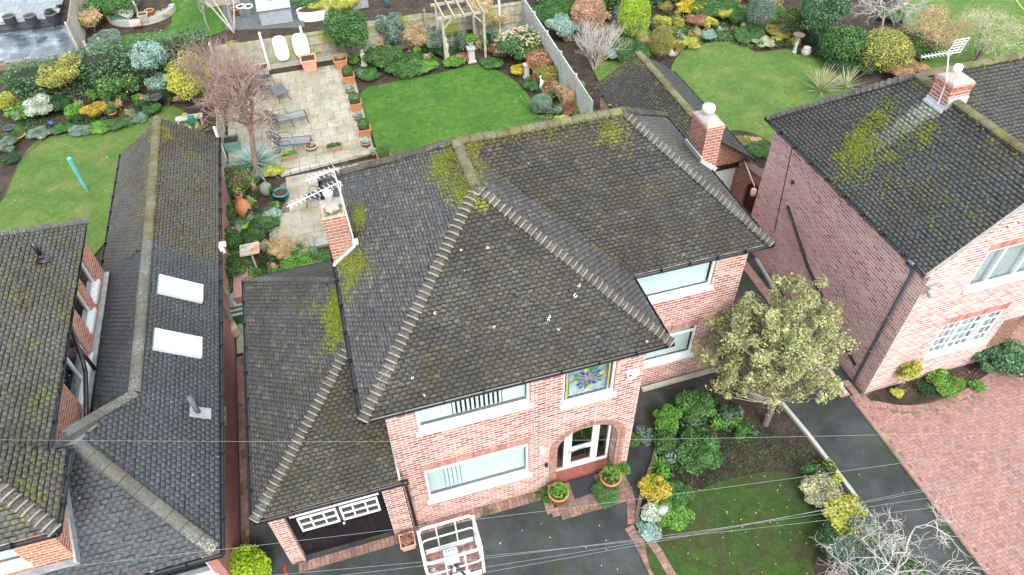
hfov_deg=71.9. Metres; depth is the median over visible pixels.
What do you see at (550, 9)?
shrub
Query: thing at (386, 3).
water butt
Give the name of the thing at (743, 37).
shrub
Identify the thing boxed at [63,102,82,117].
shrub
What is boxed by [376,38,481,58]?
border thicket
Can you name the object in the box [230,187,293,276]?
bed thicket
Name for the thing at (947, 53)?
tv aerial
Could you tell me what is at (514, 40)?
hydrangea
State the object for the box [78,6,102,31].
shrub
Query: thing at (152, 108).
edging plant
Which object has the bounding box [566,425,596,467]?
door
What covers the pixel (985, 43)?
shrub
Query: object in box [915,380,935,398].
shrub
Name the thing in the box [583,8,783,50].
rockery thicket
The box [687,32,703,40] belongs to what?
shrub
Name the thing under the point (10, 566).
window
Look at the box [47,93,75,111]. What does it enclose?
shrub
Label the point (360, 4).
glass frame
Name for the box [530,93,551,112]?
topiary ball
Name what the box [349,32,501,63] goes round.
border thicket
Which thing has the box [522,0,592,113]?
concrete fence
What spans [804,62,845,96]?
ornamental grass
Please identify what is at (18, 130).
edging plant
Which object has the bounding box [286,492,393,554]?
garage door
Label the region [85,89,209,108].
border thicket
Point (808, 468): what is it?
front thicket
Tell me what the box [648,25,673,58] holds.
conifer
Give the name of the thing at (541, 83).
heron statue
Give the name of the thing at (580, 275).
brick house
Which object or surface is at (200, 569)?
window
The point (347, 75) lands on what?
topiary pot
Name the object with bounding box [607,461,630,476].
shrub
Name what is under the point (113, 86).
shrub
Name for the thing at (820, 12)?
shrub
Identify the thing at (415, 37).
shrub
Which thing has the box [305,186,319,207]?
garden chair
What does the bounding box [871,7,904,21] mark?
shrub
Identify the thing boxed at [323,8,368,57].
shrub
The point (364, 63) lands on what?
statue
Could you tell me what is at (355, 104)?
topiary pot
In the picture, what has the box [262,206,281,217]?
shrub
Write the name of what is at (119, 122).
edging plant
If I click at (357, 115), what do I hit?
flower bowl
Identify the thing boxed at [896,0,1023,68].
lawn
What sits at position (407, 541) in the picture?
plant pot
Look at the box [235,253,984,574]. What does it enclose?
driveway
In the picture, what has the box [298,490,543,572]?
wall edging
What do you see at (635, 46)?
shrub
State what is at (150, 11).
plant pot
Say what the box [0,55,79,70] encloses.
terrace edge
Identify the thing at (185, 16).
neighbour lawn
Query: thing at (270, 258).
bed thicket
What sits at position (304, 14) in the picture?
raised planter
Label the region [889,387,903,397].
shrub
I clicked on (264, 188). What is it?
stone ball
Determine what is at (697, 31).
rockery thicket
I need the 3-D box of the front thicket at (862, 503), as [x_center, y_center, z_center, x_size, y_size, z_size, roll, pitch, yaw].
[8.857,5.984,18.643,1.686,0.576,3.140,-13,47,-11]
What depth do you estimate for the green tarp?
40.24 m
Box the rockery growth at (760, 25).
[653,17,798,53]
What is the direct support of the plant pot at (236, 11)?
on the deck
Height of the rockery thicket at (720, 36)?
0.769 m
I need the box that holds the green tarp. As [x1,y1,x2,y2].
[110,14,127,19]
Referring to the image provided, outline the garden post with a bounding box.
[423,9,426,29]
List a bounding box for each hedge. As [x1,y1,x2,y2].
[2,24,211,104]
[535,0,687,14]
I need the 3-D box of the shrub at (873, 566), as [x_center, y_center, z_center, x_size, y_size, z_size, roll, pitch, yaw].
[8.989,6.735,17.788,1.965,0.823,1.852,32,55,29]
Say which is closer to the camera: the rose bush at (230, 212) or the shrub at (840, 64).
the rose bush at (230, 212)
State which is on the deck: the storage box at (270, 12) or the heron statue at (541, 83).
the storage box at (270, 12)
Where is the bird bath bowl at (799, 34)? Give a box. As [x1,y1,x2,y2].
[793,32,804,37]
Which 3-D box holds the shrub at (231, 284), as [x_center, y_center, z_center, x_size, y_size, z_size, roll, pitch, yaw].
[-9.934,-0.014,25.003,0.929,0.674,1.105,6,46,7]
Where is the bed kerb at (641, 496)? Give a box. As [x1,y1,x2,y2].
[635,420,656,536]
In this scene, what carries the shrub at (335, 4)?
on the ground at (576, 58)
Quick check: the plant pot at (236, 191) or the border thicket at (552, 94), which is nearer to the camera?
the plant pot at (236, 191)
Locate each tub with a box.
[1,13,17,25]
[22,12,38,24]
[43,8,59,22]
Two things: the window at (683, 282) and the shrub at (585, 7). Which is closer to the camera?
the window at (683, 282)
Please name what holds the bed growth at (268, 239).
on the ground at (576, 58)
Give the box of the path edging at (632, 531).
[542,486,675,574]
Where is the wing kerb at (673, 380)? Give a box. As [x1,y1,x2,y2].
[641,367,715,391]
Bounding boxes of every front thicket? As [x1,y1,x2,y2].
[647,406,750,488]
[652,405,757,487]
[654,394,755,484]
[655,404,744,526]
[798,460,861,506]
[812,458,873,520]
[813,464,874,574]
[816,459,871,552]
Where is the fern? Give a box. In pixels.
[649,454,674,478]
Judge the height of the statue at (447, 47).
1.350 m
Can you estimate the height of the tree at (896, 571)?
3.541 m
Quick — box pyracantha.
[784,5,811,31]
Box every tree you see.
[180,0,211,30]
[186,40,289,173]
[200,0,234,32]
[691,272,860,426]
[811,493,988,574]
[848,0,939,32]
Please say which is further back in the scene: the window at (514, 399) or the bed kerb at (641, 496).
the bed kerb at (641, 496)
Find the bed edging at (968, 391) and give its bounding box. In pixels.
[858,366,999,411]
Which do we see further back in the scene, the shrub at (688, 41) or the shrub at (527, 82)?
the shrub at (688, 41)
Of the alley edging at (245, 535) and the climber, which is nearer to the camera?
the alley edging at (245, 535)
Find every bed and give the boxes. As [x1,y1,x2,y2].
[106,0,175,26]
[639,372,874,574]
[731,130,771,167]
[867,362,987,404]
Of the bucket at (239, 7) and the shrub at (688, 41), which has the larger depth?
the bucket at (239, 7)
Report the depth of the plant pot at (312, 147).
30.95 m
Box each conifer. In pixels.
[617,0,650,38]
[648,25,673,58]
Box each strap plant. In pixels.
[223,140,292,192]
[407,41,454,63]
[486,27,509,38]
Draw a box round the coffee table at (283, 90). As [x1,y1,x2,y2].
[270,83,290,103]
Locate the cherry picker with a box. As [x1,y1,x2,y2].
[417,515,485,574]
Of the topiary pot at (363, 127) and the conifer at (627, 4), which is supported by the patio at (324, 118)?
the topiary pot at (363, 127)
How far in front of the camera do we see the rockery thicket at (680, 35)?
37.83 m
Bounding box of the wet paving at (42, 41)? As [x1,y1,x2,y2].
[0,25,87,62]
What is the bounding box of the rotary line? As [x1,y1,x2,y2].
[67,157,88,192]
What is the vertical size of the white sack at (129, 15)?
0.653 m
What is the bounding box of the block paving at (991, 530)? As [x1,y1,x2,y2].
[855,323,1023,574]
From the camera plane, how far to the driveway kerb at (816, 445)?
20.35 m
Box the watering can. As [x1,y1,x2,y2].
[187,114,199,123]
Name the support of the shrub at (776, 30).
on the ground at (576, 58)
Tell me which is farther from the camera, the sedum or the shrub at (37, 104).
the shrub at (37, 104)
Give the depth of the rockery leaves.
38.13 m
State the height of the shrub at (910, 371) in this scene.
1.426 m
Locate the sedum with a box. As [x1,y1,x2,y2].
[223,164,260,196]
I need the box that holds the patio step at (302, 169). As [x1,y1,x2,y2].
[280,152,370,176]
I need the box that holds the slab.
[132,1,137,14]
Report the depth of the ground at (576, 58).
36.74 m
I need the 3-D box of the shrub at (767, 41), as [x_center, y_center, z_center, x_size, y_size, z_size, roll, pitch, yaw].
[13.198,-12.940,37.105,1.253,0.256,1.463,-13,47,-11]
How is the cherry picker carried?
on the driveway
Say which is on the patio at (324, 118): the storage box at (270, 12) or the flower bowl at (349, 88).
the flower bowl at (349, 88)
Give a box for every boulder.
[657,503,670,517]
[668,49,677,56]
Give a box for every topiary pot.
[341,65,354,84]
[348,91,361,111]
[357,117,371,138]
[376,143,390,158]
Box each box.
[129,19,140,26]
[255,0,292,25]
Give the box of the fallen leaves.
[11,29,936,573]
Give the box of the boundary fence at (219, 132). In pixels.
[211,56,227,182]
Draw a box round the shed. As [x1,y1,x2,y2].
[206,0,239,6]
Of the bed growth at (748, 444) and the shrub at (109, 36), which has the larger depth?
the shrub at (109, 36)
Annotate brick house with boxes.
[0,101,239,574]
[241,103,774,563]
[751,51,1023,393]
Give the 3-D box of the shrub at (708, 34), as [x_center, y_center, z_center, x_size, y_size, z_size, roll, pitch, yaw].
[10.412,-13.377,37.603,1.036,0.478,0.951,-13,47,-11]
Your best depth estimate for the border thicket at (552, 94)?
33.52 m
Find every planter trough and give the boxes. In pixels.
[281,150,297,160]
[326,142,341,151]
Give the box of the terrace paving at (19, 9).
[0,0,63,24]
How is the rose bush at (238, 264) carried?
on the ground at (576, 58)
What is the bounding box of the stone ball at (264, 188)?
[259,182,270,195]
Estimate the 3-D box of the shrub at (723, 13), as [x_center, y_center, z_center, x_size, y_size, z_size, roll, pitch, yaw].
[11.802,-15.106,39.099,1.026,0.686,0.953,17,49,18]
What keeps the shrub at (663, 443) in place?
on the front bed at (782, 422)
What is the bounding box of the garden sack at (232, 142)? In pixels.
[223,134,240,153]
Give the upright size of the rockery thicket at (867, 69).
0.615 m
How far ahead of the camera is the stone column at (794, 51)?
36.29 m
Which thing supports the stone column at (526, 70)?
on the ground at (576, 58)
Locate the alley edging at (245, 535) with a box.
[237,351,249,566]
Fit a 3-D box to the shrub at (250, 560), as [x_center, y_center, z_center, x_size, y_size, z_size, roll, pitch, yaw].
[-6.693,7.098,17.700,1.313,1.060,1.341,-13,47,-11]
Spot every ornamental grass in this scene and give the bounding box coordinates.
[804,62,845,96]
[829,66,867,88]
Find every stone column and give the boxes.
[466,41,476,63]
[523,62,529,77]
[792,37,799,53]
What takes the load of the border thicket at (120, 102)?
on the ground at (576, 58)
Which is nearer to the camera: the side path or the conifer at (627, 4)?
the side path
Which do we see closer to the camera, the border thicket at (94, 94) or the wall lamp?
the wall lamp
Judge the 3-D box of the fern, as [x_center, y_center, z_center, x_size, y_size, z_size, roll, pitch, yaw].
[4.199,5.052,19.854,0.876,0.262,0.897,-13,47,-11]
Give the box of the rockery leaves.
[659,13,794,49]
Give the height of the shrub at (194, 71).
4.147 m
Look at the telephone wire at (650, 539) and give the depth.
12.43 m
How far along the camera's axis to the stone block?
23.57 m
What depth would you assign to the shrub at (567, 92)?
32.56 m
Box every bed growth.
[231,206,315,270]
[647,422,845,536]
[904,368,979,391]
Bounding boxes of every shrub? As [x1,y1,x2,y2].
[0,67,22,89]
[0,91,16,109]
[2,101,26,120]
[22,92,52,117]
[35,50,81,96]
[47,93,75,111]
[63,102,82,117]
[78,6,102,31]
[79,101,107,117]
[82,0,139,15]
[87,28,121,51]
[95,72,142,103]
[128,40,168,94]
[144,72,165,96]
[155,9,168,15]
[164,50,213,106]
[168,31,254,112]
[229,276,232,292]
[229,544,271,574]
[240,219,248,228]
[240,223,268,243]
[253,268,266,275]
[254,215,280,228]
[261,162,285,176]
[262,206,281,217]
[267,233,297,259]
[280,246,322,269]
[290,0,319,7]
[299,233,320,247]
[306,0,358,10]
[309,249,330,262]
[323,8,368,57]
[356,67,380,80]
[362,45,402,67]
[374,11,406,44]
[382,51,424,78]
[399,20,431,46]
[417,57,438,72]
[422,25,447,50]
[441,55,465,66]
[456,52,468,61]
[465,33,478,42]
[475,10,510,39]
[479,56,503,68]
[486,43,505,57]
[510,64,523,74]
[522,76,539,90]
[532,0,573,20]
[534,114,553,121]
[538,488,552,503]
[544,13,581,37]
[553,80,584,104]
[554,114,567,118]
[561,101,578,114]
[570,14,590,29]
[573,15,629,70]
[590,479,619,508]
[600,45,617,58]
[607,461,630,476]
[611,36,651,61]
[629,431,643,447]
[635,425,654,446]
[636,520,661,541]
[637,473,672,502]
[640,500,661,522]
[652,404,682,433]
[654,15,671,25]
[654,430,678,453]
[654,498,694,530]
[661,479,695,509]
[666,26,688,36]
[671,34,699,48]
[673,389,712,423]
[673,426,724,475]
[676,0,706,13]
[686,13,708,26]
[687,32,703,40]
[690,0,739,17]
[700,29,716,39]
[705,16,718,25]
[716,9,733,18]
[729,9,748,23]
[734,25,765,43]
[735,135,751,145]
[744,135,761,143]
[745,140,770,157]
[752,35,774,47]
[765,24,794,38]
[798,0,851,44]
[798,473,841,507]
[811,518,856,566]
[818,25,871,61]
[822,52,862,74]
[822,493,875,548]
[825,515,907,574]
[859,26,915,71]
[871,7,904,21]
[883,59,929,76]
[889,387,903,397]
[892,554,927,574]
[895,358,923,388]
[897,3,975,54]
[905,29,942,60]
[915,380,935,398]
[926,368,965,397]
[945,3,1023,60]
[965,379,985,391]
[970,337,1023,378]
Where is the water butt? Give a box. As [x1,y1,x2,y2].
[384,0,388,7]
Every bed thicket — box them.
[229,184,322,267]
[230,172,315,271]
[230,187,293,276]
[233,173,299,272]
[234,179,314,268]
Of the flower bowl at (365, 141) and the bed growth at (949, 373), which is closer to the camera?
the bed growth at (949, 373)
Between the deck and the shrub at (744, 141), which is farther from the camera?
the deck
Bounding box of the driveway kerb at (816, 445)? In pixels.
[779,402,884,533]
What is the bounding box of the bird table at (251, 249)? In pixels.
[239,242,259,267]
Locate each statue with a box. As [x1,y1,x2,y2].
[360,49,367,67]
[443,37,449,59]
[539,75,543,91]
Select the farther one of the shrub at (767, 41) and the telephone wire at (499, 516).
the shrub at (767, 41)
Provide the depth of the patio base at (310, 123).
33.03 m
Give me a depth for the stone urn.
36.06 m
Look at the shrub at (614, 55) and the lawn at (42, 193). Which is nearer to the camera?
the lawn at (42, 193)
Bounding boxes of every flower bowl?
[344,84,354,93]
[352,111,363,120]
[359,136,370,147]
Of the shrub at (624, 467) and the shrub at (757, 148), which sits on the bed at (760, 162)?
the shrub at (757, 148)
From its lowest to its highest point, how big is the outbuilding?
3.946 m
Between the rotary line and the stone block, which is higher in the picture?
the rotary line
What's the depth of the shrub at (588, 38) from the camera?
34.49 m
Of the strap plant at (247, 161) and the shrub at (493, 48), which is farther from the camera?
the shrub at (493, 48)
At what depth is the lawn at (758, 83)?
34.77 m
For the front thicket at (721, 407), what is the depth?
20.86 m
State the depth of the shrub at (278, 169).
29.91 m
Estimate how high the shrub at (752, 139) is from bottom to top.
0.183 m
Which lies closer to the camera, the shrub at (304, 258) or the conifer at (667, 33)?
the shrub at (304, 258)
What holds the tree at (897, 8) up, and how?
on the ground at (576, 58)
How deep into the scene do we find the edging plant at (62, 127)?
32.69 m
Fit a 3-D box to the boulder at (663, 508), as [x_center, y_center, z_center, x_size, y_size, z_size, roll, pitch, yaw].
[4.054,6.026,18.932,0.516,0.491,0.491,-13,47,-11]
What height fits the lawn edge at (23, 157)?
0.070 m
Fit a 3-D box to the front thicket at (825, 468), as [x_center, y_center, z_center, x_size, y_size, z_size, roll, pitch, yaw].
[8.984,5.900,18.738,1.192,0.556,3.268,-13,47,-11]
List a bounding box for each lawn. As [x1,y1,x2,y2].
[0,106,199,254]
[107,0,225,50]
[360,65,538,154]
[594,42,855,170]
[646,471,827,574]
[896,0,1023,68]
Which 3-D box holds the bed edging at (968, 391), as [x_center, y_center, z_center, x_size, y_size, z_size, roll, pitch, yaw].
[13.346,3.064,21.727,5.835,0.068,1.120,-14,47,-12]
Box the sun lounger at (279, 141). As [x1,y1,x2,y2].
[266,131,312,153]
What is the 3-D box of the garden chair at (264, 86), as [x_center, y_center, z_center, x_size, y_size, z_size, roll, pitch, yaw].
[-11.925,-9.701,34.022,0.680,1.042,0.610,-6,46,-4]
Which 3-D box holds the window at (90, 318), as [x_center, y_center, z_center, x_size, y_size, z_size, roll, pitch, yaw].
[-12.493,0.882,19.384,1.670,1.450,0.940,-13,47,-11]
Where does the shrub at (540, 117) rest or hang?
on the ground at (576, 58)
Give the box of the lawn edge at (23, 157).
[3,123,127,198]
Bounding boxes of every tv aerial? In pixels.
[286,165,354,241]
[921,37,969,104]
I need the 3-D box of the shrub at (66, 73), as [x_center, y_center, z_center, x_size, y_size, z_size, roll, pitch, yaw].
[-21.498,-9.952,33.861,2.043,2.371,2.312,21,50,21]
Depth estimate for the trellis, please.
21.35 m
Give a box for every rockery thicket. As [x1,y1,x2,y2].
[543,0,783,47]
[546,0,793,52]
[569,1,781,52]
[579,0,801,59]
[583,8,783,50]
[588,4,784,40]
[631,2,765,49]
[803,25,933,74]
[812,24,930,71]
[813,22,920,73]
[874,23,932,67]
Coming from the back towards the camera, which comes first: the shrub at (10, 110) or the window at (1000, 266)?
the shrub at (10, 110)
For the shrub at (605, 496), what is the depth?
19.27 m
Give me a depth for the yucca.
32.42 m
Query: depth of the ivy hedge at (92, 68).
34.50 m
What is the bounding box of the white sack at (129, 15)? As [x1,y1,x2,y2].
[117,9,133,18]
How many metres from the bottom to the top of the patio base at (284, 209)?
0.030 m
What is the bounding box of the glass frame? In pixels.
[351,0,368,9]
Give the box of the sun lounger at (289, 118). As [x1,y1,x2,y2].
[264,108,309,130]
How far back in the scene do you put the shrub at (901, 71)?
34.16 m
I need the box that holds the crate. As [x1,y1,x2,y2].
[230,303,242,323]
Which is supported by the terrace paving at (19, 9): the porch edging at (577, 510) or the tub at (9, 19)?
the tub at (9, 19)
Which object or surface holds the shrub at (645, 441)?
on the driveway
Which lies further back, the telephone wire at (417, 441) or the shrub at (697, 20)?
the shrub at (697, 20)
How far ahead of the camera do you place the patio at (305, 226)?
28.11 m
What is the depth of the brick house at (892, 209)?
19.92 m
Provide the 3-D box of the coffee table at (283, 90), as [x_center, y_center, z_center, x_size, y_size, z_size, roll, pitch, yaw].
[-11.183,-9.359,34.076,0.628,0.462,1.000,-29,51,-24]
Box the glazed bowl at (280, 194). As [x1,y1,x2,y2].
[272,187,288,201]
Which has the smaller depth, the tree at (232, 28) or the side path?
the side path
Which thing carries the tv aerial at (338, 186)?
attached to the brick house at (580, 275)
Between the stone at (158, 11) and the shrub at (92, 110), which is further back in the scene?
the stone at (158, 11)
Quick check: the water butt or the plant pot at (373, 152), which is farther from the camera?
the water butt
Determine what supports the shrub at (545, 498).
on the path edging at (632, 531)
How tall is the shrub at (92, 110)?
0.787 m
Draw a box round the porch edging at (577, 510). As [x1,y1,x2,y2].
[560,475,632,519]
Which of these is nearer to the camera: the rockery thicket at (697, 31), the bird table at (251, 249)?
the bird table at (251, 249)
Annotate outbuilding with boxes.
[585,17,757,219]
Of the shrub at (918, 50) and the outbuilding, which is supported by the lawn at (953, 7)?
the shrub at (918, 50)
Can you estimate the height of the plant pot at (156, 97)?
0.500 m
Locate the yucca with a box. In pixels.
[185,117,211,131]
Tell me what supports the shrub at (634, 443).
on the driveway
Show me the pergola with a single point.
(436, 5)
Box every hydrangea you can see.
[493,25,543,59]
[524,47,554,70]
[531,58,558,81]
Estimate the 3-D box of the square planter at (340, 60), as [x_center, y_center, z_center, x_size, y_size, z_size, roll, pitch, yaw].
[-8.762,-11.591,35.987,0.702,0.732,0.702,-13,47,-11]
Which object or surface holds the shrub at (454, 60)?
on the ground at (576, 58)
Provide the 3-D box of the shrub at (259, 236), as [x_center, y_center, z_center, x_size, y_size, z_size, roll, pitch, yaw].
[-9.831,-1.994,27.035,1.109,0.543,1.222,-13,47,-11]
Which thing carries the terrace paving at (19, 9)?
on the raised terrace
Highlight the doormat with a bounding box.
[569,474,595,498]
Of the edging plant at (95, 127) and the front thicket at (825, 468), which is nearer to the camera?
the front thicket at (825, 468)
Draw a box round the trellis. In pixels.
[987,316,1023,346]
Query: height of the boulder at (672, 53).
0.445 m
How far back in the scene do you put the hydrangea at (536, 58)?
34.81 m
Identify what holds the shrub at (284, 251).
on the ground at (576, 58)
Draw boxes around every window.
[0,544,33,574]
[64,337,93,407]
[69,292,96,347]
[75,262,100,315]
[150,557,219,574]
[415,383,533,437]
[424,443,531,504]
[559,361,616,410]
[637,261,715,303]
[643,325,696,368]
[922,309,1004,359]
[961,243,1023,293]
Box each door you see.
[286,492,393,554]
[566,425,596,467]
[715,167,735,189]
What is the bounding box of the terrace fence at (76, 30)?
[64,0,87,55]
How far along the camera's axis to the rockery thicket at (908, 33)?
36.73 m
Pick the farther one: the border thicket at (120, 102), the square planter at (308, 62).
the square planter at (308, 62)
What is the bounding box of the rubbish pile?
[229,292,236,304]
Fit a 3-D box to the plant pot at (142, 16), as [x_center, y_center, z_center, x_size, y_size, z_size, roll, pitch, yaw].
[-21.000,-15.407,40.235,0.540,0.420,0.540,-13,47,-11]
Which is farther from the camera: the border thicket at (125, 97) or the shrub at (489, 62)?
the shrub at (489, 62)
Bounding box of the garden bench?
[175,113,203,124]
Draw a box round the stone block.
[231,322,240,337]
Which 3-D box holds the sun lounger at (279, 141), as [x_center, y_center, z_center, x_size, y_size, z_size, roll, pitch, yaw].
[-9.730,-6.488,30.923,1.853,0.908,0.730,-6,46,-4]
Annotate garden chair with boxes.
[256,80,273,97]
[257,69,274,83]
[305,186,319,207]
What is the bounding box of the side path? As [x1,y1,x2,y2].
[236,323,243,353]
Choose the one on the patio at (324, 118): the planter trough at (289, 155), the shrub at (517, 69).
the planter trough at (289, 155)
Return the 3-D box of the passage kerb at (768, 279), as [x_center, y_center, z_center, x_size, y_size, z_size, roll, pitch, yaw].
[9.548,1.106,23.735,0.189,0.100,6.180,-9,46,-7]
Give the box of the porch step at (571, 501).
[557,473,624,511]
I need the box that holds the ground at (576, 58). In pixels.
[0,0,1023,574]
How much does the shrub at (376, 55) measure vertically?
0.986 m
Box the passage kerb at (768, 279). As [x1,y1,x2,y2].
[755,258,847,393]
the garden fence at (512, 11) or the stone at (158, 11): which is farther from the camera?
the stone at (158, 11)
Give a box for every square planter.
[253,62,268,75]
[299,53,316,71]
[332,52,347,69]
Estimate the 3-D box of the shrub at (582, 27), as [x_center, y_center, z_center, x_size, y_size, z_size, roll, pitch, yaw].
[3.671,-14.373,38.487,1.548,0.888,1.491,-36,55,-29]
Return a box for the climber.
[466,0,493,50]
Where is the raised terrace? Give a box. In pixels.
[0,1,63,30]
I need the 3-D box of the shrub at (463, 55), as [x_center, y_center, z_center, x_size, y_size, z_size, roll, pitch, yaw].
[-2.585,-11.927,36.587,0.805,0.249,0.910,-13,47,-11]
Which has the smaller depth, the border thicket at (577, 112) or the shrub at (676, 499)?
the shrub at (676, 499)
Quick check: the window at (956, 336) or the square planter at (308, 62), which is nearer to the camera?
the window at (956, 336)
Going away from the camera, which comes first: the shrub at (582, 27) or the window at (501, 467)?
the window at (501, 467)
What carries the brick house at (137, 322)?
on the ground at (576, 58)
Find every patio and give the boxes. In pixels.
[228,65,372,174]
[269,164,357,249]
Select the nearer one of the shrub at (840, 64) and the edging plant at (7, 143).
the edging plant at (7, 143)
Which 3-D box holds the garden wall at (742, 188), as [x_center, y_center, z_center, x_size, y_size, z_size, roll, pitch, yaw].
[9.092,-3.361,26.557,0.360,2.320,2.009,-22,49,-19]
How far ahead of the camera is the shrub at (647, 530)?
18.48 m
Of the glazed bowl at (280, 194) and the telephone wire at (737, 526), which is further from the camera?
the glazed bowl at (280, 194)
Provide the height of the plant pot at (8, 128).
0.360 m
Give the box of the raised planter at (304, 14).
[296,4,329,21]
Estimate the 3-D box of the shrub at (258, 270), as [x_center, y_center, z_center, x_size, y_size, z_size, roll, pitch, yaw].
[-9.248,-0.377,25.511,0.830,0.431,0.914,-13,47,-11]
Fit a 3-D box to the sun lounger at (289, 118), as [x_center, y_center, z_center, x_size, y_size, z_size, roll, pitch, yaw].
[-10.317,-7.875,32.294,1.853,0.908,0.730,-17,48,-14]
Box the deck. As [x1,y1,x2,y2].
[222,0,304,30]
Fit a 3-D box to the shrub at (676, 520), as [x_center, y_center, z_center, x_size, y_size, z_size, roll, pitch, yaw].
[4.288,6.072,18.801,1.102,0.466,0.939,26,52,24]
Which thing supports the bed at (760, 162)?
on the lawn at (758, 83)
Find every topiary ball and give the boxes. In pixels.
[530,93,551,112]
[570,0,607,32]
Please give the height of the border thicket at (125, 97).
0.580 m
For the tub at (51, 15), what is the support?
on the raised terrace
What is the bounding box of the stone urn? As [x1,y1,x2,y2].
[801,45,811,55]
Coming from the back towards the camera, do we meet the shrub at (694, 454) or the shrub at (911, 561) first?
the shrub at (694, 454)
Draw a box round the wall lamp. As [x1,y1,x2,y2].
[744,161,756,196]
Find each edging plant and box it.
[0,136,16,151]
[0,151,19,164]
[2,125,28,136]
[25,125,53,138]
[52,122,73,134]
[68,125,90,136]
[86,119,110,133]
[106,115,134,130]
[129,112,148,122]
[141,102,161,113]
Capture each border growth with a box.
[0,99,163,141]
[353,48,570,115]
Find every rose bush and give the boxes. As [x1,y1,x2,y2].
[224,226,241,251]
[224,250,249,277]
[225,203,236,220]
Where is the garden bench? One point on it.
(178, 119)
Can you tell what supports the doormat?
on the porch step at (571, 501)
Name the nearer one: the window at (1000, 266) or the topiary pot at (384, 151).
the window at (1000, 266)
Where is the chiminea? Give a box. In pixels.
[234,193,251,216]
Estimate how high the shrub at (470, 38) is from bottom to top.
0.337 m
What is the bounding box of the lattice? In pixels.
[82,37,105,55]
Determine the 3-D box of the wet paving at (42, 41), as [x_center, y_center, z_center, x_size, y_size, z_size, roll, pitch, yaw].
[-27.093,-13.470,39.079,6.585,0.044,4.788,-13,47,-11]
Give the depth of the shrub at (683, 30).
37.90 m
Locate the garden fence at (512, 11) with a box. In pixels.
[208,0,521,70]
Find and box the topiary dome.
[747,0,776,28]
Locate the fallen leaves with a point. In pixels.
(699, 489)
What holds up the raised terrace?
on the ground at (576, 58)
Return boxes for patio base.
[237,69,367,176]
[274,158,376,247]
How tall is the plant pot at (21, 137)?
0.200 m
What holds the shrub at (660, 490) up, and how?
on the front bed at (782, 422)
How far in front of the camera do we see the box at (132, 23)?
39.57 m
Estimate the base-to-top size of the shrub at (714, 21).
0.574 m
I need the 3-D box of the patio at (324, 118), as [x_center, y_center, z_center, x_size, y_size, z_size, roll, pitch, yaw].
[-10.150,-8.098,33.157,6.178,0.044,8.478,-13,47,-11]
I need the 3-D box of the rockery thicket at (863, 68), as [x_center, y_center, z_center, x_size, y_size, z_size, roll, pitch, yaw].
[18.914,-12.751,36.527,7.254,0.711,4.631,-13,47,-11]
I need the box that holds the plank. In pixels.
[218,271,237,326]
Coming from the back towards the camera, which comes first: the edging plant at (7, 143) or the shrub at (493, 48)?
the shrub at (493, 48)
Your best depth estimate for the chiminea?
27.73 m
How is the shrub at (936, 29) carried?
on the lawn at (953, 7)
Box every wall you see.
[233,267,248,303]
[731,158,763,214]
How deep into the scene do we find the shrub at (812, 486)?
18.92 m
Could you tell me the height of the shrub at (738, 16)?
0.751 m
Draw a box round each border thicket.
[7,92,198,122]
[10,86,204,114]
[13,86,208,119]
[66,91,131,121]
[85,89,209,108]
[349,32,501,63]
[354,26,499,75]
[367,36,482,63]
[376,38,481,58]
[443,23,520,55]
[529,73,555,93]
[542,80,565,110]
[542,80,578,115]
[545,90,562,114]
[546,89,557,98]
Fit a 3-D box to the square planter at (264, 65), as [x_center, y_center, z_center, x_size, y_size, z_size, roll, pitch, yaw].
[-12.596,-10.903,35.589,0.756,0.500,0.756,-13,47,-11]
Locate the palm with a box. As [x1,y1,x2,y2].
[151,84,186,104]
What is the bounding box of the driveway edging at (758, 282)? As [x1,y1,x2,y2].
[744,261,992,574]
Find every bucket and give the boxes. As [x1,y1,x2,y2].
[236,4,245,15]
[242,4,253,15]
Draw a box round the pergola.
[430,0,487,61]
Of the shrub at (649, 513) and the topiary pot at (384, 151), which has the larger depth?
the topiary pot at (384, 151)
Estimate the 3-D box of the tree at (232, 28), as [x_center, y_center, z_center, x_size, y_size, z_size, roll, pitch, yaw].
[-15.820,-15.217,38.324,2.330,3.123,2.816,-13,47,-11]
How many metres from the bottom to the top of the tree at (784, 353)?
5.161 m
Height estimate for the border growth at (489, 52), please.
0.211 m
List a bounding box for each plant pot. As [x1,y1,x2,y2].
[2,124,15,132]
[14,132,25,141]
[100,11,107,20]
[105,104,117,118]
[137,11,147,22]
[144,8,154,15]
[148,93,163,106]
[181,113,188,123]
[230,6,238,15]
[231,187,240,196]
[304,142,317,151]
[369,147,376,157]
[398,531,415,551]
[547,482,568,505]
[599,465,621,488]
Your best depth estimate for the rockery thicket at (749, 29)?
37.80 m
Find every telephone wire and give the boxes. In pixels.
[5,445,1023,573]
[72,431,1022,441]
[279,496,1023,574]
[347,483,1021,574]
[437,472,1022,574]
[472,468,1020,574]

